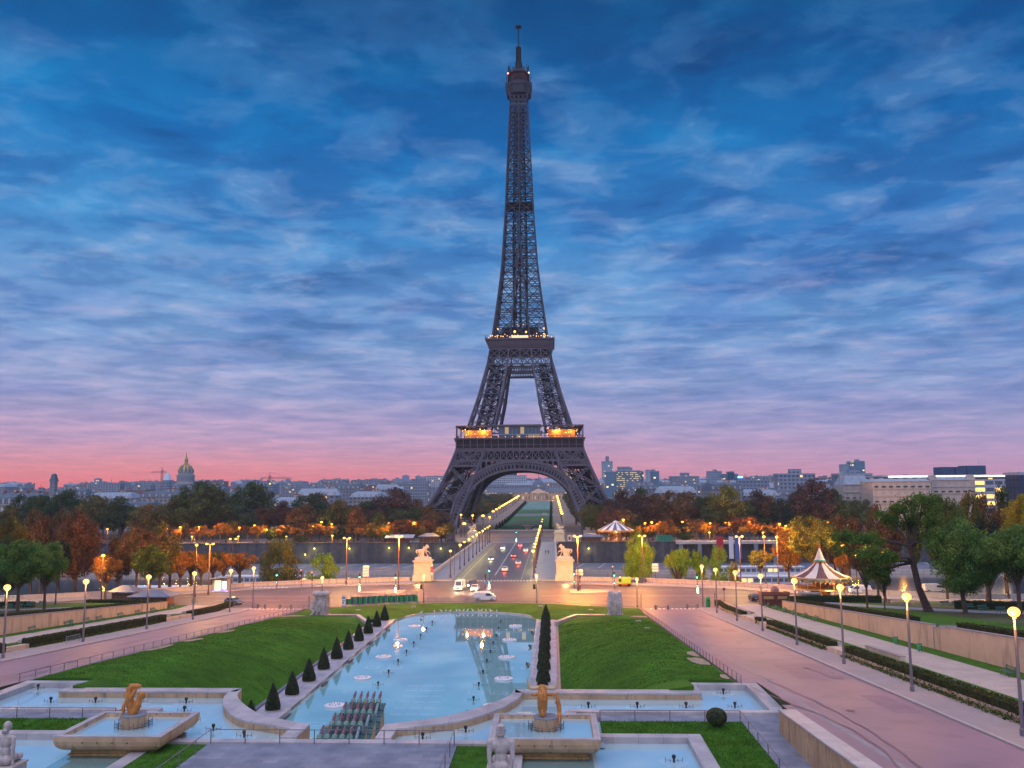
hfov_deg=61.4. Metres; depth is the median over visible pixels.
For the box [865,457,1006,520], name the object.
glass roof building
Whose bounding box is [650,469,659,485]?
tower block
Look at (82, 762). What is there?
pool water
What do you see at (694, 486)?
apartment building
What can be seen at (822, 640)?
hedge
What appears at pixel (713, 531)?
tree
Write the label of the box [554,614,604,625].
garden wall
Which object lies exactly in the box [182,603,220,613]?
wall
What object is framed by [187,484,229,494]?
apartment building
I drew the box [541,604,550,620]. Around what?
cone topiary
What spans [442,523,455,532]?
tree
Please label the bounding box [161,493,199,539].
tree
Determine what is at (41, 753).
basin water
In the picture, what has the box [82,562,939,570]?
quay
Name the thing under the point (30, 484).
apartment building
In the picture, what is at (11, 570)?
tree
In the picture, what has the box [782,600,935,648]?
retaining wall
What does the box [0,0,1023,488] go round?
sky
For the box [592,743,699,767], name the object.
basin water
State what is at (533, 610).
end lawn
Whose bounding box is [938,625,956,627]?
retaining wall
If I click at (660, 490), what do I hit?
apartment building
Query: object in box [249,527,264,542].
tree
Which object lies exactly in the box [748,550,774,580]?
tree
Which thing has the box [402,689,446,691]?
floor bar
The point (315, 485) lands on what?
apartment building
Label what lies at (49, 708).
railing
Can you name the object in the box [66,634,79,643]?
crowd barrier
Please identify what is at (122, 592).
kiosk
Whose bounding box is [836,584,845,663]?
street lamp
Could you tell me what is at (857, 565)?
tree
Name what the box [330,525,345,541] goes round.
tree
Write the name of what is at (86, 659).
road patch
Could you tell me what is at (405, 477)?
tower block
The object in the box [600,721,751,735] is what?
grass plot
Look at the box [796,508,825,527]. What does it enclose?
tree
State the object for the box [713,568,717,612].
street lamp
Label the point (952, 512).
tree
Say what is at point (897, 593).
embankment parapet
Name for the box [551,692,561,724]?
deer sculpture
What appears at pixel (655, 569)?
direction sign
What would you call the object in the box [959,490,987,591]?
tree
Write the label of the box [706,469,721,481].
tower block
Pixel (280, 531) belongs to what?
tree
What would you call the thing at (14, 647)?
terrace bank
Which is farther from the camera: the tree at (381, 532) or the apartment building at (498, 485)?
the apartment building at (498, 485)
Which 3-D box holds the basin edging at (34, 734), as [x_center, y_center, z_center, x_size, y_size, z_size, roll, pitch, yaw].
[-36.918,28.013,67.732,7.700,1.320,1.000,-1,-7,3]
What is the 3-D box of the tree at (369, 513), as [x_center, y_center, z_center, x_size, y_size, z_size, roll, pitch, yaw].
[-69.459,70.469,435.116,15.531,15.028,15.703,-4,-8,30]
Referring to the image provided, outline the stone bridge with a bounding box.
[432,540,556,580]
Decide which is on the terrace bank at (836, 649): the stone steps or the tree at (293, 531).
the stone steps
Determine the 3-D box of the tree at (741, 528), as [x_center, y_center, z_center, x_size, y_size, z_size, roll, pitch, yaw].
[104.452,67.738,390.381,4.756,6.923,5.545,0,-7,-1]
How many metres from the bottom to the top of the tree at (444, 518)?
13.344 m
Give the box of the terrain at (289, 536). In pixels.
[35,489,858,556]
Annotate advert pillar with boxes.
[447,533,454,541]
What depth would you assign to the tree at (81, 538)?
206.10 m
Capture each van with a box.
[454,579,465,590]
[467,579,477,587]
[473,591,495,600]
[848,585,870,593]
[922,583,945,592]
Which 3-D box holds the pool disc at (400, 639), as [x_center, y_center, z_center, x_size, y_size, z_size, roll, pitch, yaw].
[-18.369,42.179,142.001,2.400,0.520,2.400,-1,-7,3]
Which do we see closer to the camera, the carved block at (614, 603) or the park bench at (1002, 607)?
the park bench at (1002, 607)
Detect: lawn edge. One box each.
[34,677,92,687]
[671,679,733,689]
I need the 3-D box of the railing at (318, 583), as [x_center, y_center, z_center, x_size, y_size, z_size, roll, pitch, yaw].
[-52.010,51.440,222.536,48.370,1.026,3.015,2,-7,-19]
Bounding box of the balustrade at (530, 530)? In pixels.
[488,529,565,530]
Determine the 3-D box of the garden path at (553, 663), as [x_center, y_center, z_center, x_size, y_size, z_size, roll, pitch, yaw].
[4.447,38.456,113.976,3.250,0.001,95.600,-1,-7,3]
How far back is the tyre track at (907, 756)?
62.13 m
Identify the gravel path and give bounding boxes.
[0,605,208,643]
[737,605,1023,699]
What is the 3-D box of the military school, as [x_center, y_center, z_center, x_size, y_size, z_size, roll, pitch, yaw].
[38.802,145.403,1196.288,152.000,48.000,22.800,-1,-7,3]
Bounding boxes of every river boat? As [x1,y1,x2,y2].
[133,585,199,588]
[218,575,314,582]
[709,565,803,577]
[722,575,847,585]
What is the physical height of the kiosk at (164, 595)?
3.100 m
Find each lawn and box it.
[36,615,729,706]
[40,603,114,606]
[296,603,643,619]
[499,516,553,529]
[517,511,552,513]
[519,502,552,510]
[558,615,732,689]
[835,602,900,608]
[877,610,1013,624]
[995,626,1023,630]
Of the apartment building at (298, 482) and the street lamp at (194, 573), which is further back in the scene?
the apartment building at (298, 482)
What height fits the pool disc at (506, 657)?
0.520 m
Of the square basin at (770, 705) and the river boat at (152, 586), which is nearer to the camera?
the square basin at (770, 705)
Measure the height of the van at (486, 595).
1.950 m
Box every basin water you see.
[0,688,281,738]
[0,740,70,767]
[395,690,763,747]
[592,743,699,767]
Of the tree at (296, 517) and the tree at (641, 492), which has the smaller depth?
the tree at (296, 517)
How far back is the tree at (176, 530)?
408.39 m
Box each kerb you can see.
[0,608,250,662]
[255,626,363,710]
[275,611,538,718]
[556,625,560,688]
[699,608,1023,750]
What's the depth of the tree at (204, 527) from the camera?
416.79 m
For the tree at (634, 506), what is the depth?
439.53 m
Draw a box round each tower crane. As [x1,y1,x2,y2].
[156,467,166,489]
[260,472,291,483]
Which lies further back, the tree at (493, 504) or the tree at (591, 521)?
the tree at (493, 504)
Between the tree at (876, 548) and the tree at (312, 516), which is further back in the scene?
the tree at (312, 516)
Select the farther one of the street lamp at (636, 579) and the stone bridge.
the stone bridge
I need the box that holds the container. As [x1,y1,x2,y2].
[656,535,672,540]
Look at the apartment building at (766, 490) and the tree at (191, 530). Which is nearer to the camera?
the tree at (191, 530)
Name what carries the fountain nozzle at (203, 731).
in the basin water at (210, 710)
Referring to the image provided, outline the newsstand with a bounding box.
[210,575,233,590]
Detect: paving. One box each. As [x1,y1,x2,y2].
[0,712,99,717]
[177,743,456,767]
[599,715,778,721]
[742,722,812,767]
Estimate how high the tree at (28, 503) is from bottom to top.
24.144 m
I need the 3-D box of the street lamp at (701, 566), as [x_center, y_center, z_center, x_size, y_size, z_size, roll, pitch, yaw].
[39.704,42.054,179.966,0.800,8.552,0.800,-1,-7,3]
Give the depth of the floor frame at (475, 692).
105.68 m
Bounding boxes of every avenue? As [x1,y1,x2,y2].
[0,609,301,679]
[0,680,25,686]
[640,608,865,682]
[757,682,915,704]
[782,705,1023,767]
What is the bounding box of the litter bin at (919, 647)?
[916,643,921,651]
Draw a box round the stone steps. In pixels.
[743,613,763,620]
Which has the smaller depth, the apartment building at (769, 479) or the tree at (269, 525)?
the tree at (269, 525)
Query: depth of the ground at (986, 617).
134.26 m
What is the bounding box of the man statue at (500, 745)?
[487,723,516,767]
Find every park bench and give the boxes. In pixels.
[28,625,39,632]
[996,606,1006,612]
[1000,664,1015,676]
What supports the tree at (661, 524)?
on the quay road at (573, 539)
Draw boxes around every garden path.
[256,620,391,717]
[532,620,557,688]
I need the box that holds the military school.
[485,474,588,499]
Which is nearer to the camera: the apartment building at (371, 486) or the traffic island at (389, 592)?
the traffic island at (389, 592)
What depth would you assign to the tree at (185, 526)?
414.18 m
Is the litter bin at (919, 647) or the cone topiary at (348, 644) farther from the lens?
the cone topiary at (348, 644)
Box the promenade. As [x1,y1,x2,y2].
[455,500,607,537]
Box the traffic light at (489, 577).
[488,567,489,588]
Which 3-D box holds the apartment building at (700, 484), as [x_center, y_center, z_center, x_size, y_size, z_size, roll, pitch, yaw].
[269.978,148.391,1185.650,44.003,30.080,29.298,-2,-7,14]
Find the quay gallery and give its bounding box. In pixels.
[675,540,779,562]
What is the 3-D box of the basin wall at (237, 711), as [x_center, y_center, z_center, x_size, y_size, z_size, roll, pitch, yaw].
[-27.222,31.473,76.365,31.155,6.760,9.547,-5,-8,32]
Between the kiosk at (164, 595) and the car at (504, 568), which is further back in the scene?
the car at (504, 568)
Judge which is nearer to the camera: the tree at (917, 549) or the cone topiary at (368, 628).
the cone topiary at (368, 628)
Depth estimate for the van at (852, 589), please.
197.99 m
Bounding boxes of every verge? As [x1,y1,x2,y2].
[0,605,187,637]
[6,613,183,645]
[734,605,1023,701]
[767,606,1023,679]
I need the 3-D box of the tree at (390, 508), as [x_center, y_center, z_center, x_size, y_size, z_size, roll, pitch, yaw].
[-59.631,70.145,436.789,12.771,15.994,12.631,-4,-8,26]
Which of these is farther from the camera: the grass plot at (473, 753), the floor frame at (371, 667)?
the floor frame at (371, 667)
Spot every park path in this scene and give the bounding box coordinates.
[0,607,70,610]
[821,602,1023,614]
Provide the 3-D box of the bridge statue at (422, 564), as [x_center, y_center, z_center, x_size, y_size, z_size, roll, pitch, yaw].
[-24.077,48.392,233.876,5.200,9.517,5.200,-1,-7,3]
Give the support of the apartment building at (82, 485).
on the terrain at (289, 536)
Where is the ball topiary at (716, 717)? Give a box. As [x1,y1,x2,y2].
[706,707,726,726]
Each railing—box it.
[0,707,115,717]
[19,604,308,681]
[157,729,454,767]
[211,578,394,588]
[340,601,633,606]
[584,578,767,588]
[600,710,787,767]
[637,607,741,683]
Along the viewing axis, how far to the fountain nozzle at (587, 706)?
75.49 m
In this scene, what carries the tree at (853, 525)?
on the terrain at (289, 536)
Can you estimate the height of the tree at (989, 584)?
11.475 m
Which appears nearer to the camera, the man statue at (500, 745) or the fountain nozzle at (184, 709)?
the man statue at (500, 745)
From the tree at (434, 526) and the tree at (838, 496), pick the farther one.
the tree at (838, 496)
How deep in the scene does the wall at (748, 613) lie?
164.73 m
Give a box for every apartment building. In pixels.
[0,483,18,494]
[6,482,27,485]
[17,482,34,490]
[19,485,34,490]
[19,487,49,494]
[54,486,91,498]
[63,482,82,488]
[77,482,92,487]
[88,490,139,504]
[89,489,98,493]
[92,479,131,491]
[117,498,160,530]
[118,487,154,494]
[124,483,154,488]
[129,480,150,484]
[140,488,180,505]
[147,478,175,490]
[158,484,183,490]
[187,483,224,487]
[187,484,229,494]
[195,479,228,486]
[212,488,242,498]
[231,479,247,487]
[235,480,260,487]
[242,480,274,487]
[244,482,278,493]
[244,493,281,527]
[272,494,309,527]
[275,483,297,494]
[282,483,308,496]
[291,481,308,483]
[292,487,316,496]
[295,483,323,489]
[298,485,341,504]
[303,484,331,488]
[318,478,348,484]
[333,481,364,505]
[350,489,387,506]
[351,478,379,483]
[360,480,385,490]
[365,478,386,480]
[375,482,399,499]
[380,480,392,484]
[390,480,407,486]
[403,476,429,506]
[430,487,441,497]
[483,483,506,493]
[506,481,532,487]
[541,478,562,487]
[625,482,648,487]
[625,482,657,496]
[644,479,664,483]
[654,483,696,503]
[658,482,691,486]
[675,482,697,495]
[695,481,715,496]
[701,479,743,506]
[736,477,769,488]
[743,477,771,481]
[743,487,778,501]
[750,475,772,478]
[764,494,788,506]
[769,481,773,489]
[771,486,798,496]
[815,475,831,479]
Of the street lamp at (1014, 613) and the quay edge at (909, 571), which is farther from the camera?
the quay edge at (909, 571)
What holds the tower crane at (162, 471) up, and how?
on the terrain at (289, 536)
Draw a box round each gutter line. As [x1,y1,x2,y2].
[20,609,297,680]
[652,608,906,767]
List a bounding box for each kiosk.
[107,585,143,599]
[126,589,181,603]
[417,533,439,541]
[581,533,602,541]
[758,585,789,605]
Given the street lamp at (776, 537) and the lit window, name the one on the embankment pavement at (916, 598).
the street lamp at (776, 537)
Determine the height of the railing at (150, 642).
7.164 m
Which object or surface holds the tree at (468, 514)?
on the promenade
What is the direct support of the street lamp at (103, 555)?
on the road at (550, 592)
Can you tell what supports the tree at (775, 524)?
on the quay road at (573, 539)
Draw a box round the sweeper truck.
[617,577,630,586]
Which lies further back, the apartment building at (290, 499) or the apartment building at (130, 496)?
the apartment building at (130, 496)
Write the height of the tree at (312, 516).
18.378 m
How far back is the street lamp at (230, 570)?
174.28 m
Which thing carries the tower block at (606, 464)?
on the terrain at (289, 536)
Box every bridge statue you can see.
[412,545,433,580]
[467,524,478,541]
[554,523,564,541]
[555,544,574,580]
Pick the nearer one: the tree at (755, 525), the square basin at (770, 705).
the square basin at (770, 705)
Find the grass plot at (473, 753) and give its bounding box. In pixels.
[449,746,494,767]
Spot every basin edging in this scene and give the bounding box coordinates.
[0,730,63,739]
[106,751,146,767]
[167,738,294,743]
[292,739,374,743]
[372,739,486,745]
[507,754,522,767]
[600,733,701,743]
[688,738,719,767]
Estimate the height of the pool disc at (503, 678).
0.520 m
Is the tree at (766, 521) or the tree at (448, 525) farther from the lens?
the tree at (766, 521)
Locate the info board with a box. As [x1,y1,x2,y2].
[342,595,345,605]
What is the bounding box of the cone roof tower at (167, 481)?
[162,472,171,490]
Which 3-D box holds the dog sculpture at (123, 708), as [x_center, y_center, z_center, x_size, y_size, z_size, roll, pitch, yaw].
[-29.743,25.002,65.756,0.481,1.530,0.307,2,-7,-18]
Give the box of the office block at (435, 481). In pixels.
[426,475,526,493]
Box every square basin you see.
[0,680,162,711]
[565,683,781,721]
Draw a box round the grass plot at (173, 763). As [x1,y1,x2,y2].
[124,744,206,767]
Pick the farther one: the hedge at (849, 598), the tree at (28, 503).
the tree at (28, 503)
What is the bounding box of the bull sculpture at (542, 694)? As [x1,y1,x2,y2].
[527,677,557,716]
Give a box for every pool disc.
[324,702,344,708]
[353,675,370,680]
[375,654,391,658]
[393,638,407,641]
[408,625,420,627]
[495,676,512,680]
[498,655,514,658]
[502,638,516,641]
[509,624,521,626]
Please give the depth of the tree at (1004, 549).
123.51 m
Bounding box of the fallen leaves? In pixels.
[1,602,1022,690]
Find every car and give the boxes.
[224,596,242,604]
[470,584,478,590]
[502,566,507,571]
[631,577,646,582]
[748,593,758,600]
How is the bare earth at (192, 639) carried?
on the lawn at (103, 682)
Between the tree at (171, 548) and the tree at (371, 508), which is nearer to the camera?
the tree at (171, 548)
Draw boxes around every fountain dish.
[53,711,199,756]
[488,713,600,759]
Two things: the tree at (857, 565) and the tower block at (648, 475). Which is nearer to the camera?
the tree at (857, 565)
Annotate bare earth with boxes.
[144,644,173,650]
[182,638,202,641]
[687,651,698,655]
[688,657,709,664]
[720,674,729,678]
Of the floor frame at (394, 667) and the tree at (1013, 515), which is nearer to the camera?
the floor frame at (394, 667)
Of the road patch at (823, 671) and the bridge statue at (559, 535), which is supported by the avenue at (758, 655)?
the road patch at (823, 671)
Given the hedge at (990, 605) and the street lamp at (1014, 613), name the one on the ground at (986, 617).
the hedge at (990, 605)
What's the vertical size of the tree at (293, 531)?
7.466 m
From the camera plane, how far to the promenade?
564.65 m
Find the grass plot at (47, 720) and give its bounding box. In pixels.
[0,718,85,729]
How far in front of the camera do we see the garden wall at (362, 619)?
163.71 m
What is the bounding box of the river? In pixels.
[0,573,1023,594]
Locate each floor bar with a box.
[386,713,436,715]
[390,707,438,708]
[394,701,441,702]
[399,695,444,696]
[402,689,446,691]
[405,685,448,686]
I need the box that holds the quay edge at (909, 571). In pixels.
[56,569,936,575]
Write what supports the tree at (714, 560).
on the near quay
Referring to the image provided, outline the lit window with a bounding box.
[214,580,220,589]
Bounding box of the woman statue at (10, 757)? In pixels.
[0,721,28,767]
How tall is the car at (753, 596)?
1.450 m
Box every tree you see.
[0,504,24,522]
[0,510,29,526]
[0,515,29,600]
[0,534,21,600]
[0,538,52,611]
[10,493,42,516]
[21,507,45,593]
[21,541,70,608]
[28,514,55,593]
[35,495,62,516]
[49,509,108,591]
[51,507,72,589]
[53,488,85,515]
[54,540,71,604]
[69,510,101,526]
[70,494,108,527]
[90,555,123,598]
[96,506,125,537]
[99,496,136,538]
[104,533,131,586]
[113,527,165,586]
[117,522,132,534]
[125,503,174,532]
[130,544,170,588]
[153,519,183,587]
[156,507,177,535]
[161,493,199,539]
[165,526,176,540]
[168,479,236,538]
[168,554,179,586]
[171,529,182,538]
[171,553,196,586]
[175,505,200,539]
[178,522,192,541]
[178,550,206,585]
[187,527,200,541]
[187,554,215,585]
[191,506,212,538]
[191,530,206,542]
[192,525,208,540]
[202,551,226,584]
[203,529,216,542]
[207,487,235,538]
[211,514,232,537]
[214,522,227,542]
[214,552,237,575]
[219,527,233,542]
[221,503,244,537]
[225,520,238,540]
[227,480,279,534]
[227,552,257,582]
[238,512,259,538]
[240,525,249,540]
[249,525,267,542]
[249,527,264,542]
[253,507,272,537]
[258,537,303,581]
[265,528,277,540]
[266,506,274,535]
[267,506,292,525]
[271,528,284,542]
[272,499,292,537]
[275,526,288,539]
[283,524,292,535]
[284,507,308,540]
[286,525,298,540]
[287,527,306,542]
[290,493,329,536]
[294,523,303,532]
[294,535,308,542]
[299,503,318,539]
[301,523,315,541]
[304,526,317,541]
[304,552,340,579]
[315,526,332,541]
[316,509,335,540]
[317,492,331,503]
[325,499,350,525]
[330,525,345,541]
[331,525,345,542]
[337,528,351,541]
[344,524,363,541]
[346,506,367,540]
[352,501,371,535]
[353,528,364,537]
[361,509,388,537]
[363,500,375,510]
[363,522,381,541]
[369,487,419,521]
[369,510,387,539]
[375,527,390,541]
[378,524,388,541]
[381,530,394,540]
[383,507,400,523]
[387,509,408,533]
[387,519,413,533]
[395,510,417,529]
[395,525,409,533]
[405,506,425,537]
[407,525,420,539]
[411,498,423,507]
[413,524,427,541]
[414,520,432,532]
[418,504,440,526]
[429,524,439,530]
[433,510,452,526]
[433,526,448,541]
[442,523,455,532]
[465,509,479,522]
[476,507,483,521]
[478,506,489,519]
[483,503,492,516]
[488,502,495,513]
[490,500,499,511]
[575,504,592,529]
[581,504,610,534]
[585,506,596,523]
[597,506,621,536]
[599,499,613,534]
[608,500,632,518]
[612,490,636,509]
[615,509,637,534]
[621,522,633,540]
[621,530,656,577]
[624,493,655,523]
[624,510,641,536]
[634,486,648,501]
[635,512,652,534]
[638,526,654,540]
[641,493,668,532]
[641,513,672,534]
[641,526,655,540]
[654,523,666,534]
[655,490,703,535]
[656,529,671,534]
[657,521,668,533]
[663,547,692,578]
[664,519,673,534]
[669,527,678,540]
[675,526,689,539]
[676,523,691,533]
[676,532,694,539]
[684,518,705,539]
[689,496,712,535]
[691,550,707,579]
[696,527,706,538]
[699,505,726,537]
[701,523,710,534]
[705,483,747,536]
[706,523,719,539]
[707,545,729,580]
[710,529,719,539]
[716,527,727,536]
[726,516,759,539]
[727,521,740,533]
[728,561,739,581]
[734,501,755,520]
[738,526,747,539]
[744,488,773,534]
[746,523,761,539]
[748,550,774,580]
[749,510,774,535]
[757,525,774,539]
[758,495,782,535]
[768,522,779,539]
[769,498,794,527]
[769,529,802,581]
[771,527,785,532]
[785,477,837,525]
[785,495,806,518]
[786,515,840,563]
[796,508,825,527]
[820,488,844,523]
[820,515,843,570]
[824,491,949,611]
[828,514,864,583]
[833,554,849,593]
[834,499,861,523]
[849,548,875,607]
[857,499,873,532]
[861,543,891,595]
[863,503,904,585]
[876,574,891,609]
[904,496,922,563]
[920,494,967,598]
[920,516,1003,613]
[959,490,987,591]
[971,515,1007,600]
[971,523,1023,616]
[973,490,993,529]
[985,563,1005,600]
[992,482,1011,593]
[992,502,1012,598]
[1000,493,1023,530]
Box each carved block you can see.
[310,590,330,614]
[607,590,622,614]
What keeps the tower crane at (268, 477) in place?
on the terrain at (289, 536)
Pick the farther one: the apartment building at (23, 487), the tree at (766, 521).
the apartment building at (23, 487)
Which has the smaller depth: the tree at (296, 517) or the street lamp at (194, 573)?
the street lamp at (194, 573)
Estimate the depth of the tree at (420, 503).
467.07 m
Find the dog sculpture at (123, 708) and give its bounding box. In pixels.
[119,701,124,721]
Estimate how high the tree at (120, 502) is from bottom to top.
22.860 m
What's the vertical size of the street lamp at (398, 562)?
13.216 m
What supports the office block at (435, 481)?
on the terrain at (289, 536)
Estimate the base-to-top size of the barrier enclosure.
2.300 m
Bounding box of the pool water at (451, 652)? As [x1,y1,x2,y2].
[282,613,535,738]
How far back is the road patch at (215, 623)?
149.26 m
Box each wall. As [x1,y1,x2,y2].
[0,601,167,634]
[58,687,309,738]
[80,540,933,563]
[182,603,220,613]
[329,614,366,624]
[375,689,701,739]
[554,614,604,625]
[724,602,750,614]
[767,618,841,645]
[778,709,881,767]
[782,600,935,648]
[865,645,905,661]
[934,627,946,651]
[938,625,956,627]
[944,626,1023,672]
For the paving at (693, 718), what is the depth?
70.95 m
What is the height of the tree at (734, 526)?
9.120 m
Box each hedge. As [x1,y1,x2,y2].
[0,600,163,616]
[0,601,35,607]
[0,642,6,652]
[21,614,166,647]
[86,599,159,602]
[186,601,233,615]
[714,600,746,616]
[754,617,766,623]
[766,620,837,649]
[785,598,920,621]
[787,595,881,602]
[844,645,1023,720]
[954,600,1023,609]
[956,622,1023,637]
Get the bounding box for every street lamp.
[1,584,10,657]
[81,579,88,641]
[101,554,104,598]
[145,575,150,628]
[192,571,196,619]
[194,544,197,597]
[206,543,214,594]
[229,538,236,583]
[229,569,232,611]
[252,567,255,607]
[343,537,350,583]
[395,535,402,589]
[422,574,424,602]
[449,550,451,577]
[532,550,534,578]
[535,574,537,602]
[573,535,581,590]
[635,578,637,606]
[638,535,645,576]
[700,565,703,606]
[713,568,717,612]
[733,570,737,620]
[735,536,743,581]
[758,574,763,630]
[763,536,766,583]
[775,536,779,583]
[791,578,798,644]
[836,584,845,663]
[855,561,857,594]
[902,593,914,691]
[1007,607,1023,736]
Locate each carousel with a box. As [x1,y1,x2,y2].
[597,521,633,540]
[790,546,851,595]
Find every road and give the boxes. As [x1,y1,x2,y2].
[51,581,919,608]
[95,536,808,543]
[480,514,572,515]
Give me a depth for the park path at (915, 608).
145.72 m
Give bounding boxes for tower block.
[94,478,101,482]
[285,479,290,483]
[402,475,409,480]
[601,456,612,479]
[603,467,643,496]
[616,468,640,496]
[645,469,650,481]
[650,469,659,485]
[668,473,698,483]
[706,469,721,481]
[721,472,737,480]
[726,471,733,479]
[773,469,814,488]
[831,469,872,488]
[839,463,848,472]
[846,459,864,472]
[1003,472,1023,512]
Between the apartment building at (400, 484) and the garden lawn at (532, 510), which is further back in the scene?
the apartment building at (400, 484)
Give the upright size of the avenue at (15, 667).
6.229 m
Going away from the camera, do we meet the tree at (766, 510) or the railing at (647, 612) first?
the railing at (647, 612)
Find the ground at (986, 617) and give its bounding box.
[0,581,1023,708]
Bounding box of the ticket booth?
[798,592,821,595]
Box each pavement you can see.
[0,581,422,602]
[0,608,247,660]
[559,581,1023,601]
[701,608,1023,746]
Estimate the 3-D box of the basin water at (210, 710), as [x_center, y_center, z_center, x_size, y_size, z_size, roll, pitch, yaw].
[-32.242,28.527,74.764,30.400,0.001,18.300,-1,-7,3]
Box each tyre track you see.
[0,649,97,680]
[3,649,82,676]
[744,668,921,767]
[750,686,900,767]
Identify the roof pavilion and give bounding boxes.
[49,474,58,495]
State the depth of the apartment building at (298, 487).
1260.82 m
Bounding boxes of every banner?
[716,537,723,558]
[728,536,733,564]
[734,536,741,561]
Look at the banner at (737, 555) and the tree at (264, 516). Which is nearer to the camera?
the banner at (737, 555)
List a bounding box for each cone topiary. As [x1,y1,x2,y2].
[248,699,255,711]
[265,682,280,711]
[285,671,298,696]
[302,658,315,682]
[317,647,329,670]
[330,637,342,659]
[343,630,353,650]
[353,623,363,641]
[363,615,372,634]
[372,611,381,627]
[380,605,388,620]
[536,647,550,670]
[536,659,550,682]
[537,638,550,659]
[537,671,547,685]
[538,629,550,650]
[539,623,550,641]
[540,609,550,626]
[540,616,550,634]
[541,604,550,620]
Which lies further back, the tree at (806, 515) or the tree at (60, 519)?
the tree at (806, 515)
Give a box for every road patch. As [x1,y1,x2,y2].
[62,657,102,662]
[204,622,227,624]
[690,623,703,626]
[772,664,814,678]
[789,665,830,680]
[800,663,847,678]
[860,695,923,712]
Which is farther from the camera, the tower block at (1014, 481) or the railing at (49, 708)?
the tower block at (1014, 481)
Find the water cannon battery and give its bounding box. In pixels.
[310,691,385,738]
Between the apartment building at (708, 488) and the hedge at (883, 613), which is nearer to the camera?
the hedge at (883, 613)
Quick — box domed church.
[175,452,194,485]
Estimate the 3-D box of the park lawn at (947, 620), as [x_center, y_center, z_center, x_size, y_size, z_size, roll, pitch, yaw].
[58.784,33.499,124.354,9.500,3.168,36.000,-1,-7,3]
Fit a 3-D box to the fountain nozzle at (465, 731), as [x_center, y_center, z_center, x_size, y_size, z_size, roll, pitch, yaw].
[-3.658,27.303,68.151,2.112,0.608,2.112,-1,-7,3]
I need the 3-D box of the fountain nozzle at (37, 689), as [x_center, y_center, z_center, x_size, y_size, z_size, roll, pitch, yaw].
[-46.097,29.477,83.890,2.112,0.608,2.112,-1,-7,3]
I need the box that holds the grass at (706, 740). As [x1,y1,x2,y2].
[0,717,778,767]
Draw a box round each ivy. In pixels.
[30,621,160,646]
[765,626,825,649]
[840,654,1019,724]
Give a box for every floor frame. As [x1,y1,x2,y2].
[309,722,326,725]
[342,690,359,692]
[364,666,379,668]
[387,666,402,668]
[467,691,484,693]
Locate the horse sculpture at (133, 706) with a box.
[125,683,144,714]
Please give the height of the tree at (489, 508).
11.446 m
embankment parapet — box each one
[0,577,409,599]
[574,576,1023,598]
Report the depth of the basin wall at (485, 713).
75.80 m
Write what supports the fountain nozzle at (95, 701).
in the basin water at (210, 710)
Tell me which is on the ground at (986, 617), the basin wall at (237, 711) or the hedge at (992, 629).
the hedge at (992, 629)
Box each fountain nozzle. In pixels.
[26,684,49,691]
[38,697,63,705]
[83,697,107,705]
[142,700,152,704]
[174,697,197,705]
[175,706,196,711]
[195,717,206,724]
[199,724,226,733]
[230,730,257,738]
[409,732,435,739]
[452,725,478,735]
[576,702,599,708]
[625,702,649,708]
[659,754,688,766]
[674,702,698,709]
[712,688,734,696]
[723,702,747,709]
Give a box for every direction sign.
[363,565,368,575]
[576,569,582,589]
[652,564,657,577]
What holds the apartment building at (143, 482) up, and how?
on the terrain at (289, 536)
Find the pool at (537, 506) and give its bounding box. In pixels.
[522,502,549,509]
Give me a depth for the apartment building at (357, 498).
705.91 m
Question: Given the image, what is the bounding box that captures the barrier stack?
[465,597,479,602]
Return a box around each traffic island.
[356,590,405,594]
[569,589,607,593]
[631,584,726,587]
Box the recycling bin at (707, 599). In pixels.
[705,596,709,606]
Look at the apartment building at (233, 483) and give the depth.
2602.29 m
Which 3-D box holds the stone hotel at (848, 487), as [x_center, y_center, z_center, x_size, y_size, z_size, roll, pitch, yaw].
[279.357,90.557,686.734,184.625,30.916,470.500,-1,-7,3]
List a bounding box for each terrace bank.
[2,614,191,651]
[718,605,1021,721]
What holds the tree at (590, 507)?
on the terrain at (289, 536)
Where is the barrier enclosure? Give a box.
[344,591,419,606]
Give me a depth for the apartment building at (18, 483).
2476.07 m
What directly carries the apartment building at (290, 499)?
on the terrain at (289, 536)
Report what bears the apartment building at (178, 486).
on the terrain at (289, 536)
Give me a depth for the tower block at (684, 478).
1380.59 m
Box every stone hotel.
[834,475,865,531]
[860,478,931,537]
[923,475,975,522]
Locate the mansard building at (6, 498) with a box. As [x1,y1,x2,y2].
[0,491,49,511]
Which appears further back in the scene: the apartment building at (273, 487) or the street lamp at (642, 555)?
the apartment building at (273, 487)
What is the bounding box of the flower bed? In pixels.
[510,524,543,525]
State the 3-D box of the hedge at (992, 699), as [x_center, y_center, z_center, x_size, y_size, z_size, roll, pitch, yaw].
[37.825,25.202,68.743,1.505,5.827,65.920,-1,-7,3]
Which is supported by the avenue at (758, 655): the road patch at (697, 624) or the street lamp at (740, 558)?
the road patch at (697, 624)
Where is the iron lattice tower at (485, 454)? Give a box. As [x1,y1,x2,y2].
[405,25,609,534]
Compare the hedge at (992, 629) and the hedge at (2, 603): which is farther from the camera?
the hedge at (2, 603)
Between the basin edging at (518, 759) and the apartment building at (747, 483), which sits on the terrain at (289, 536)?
the apartment building at (747, 483)
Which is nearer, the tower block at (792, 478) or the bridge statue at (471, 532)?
the bridge statue at (471, 532)
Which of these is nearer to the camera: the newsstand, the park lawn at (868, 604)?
the park lawn at (868, 604)
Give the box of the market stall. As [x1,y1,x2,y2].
[385,534,414,541]

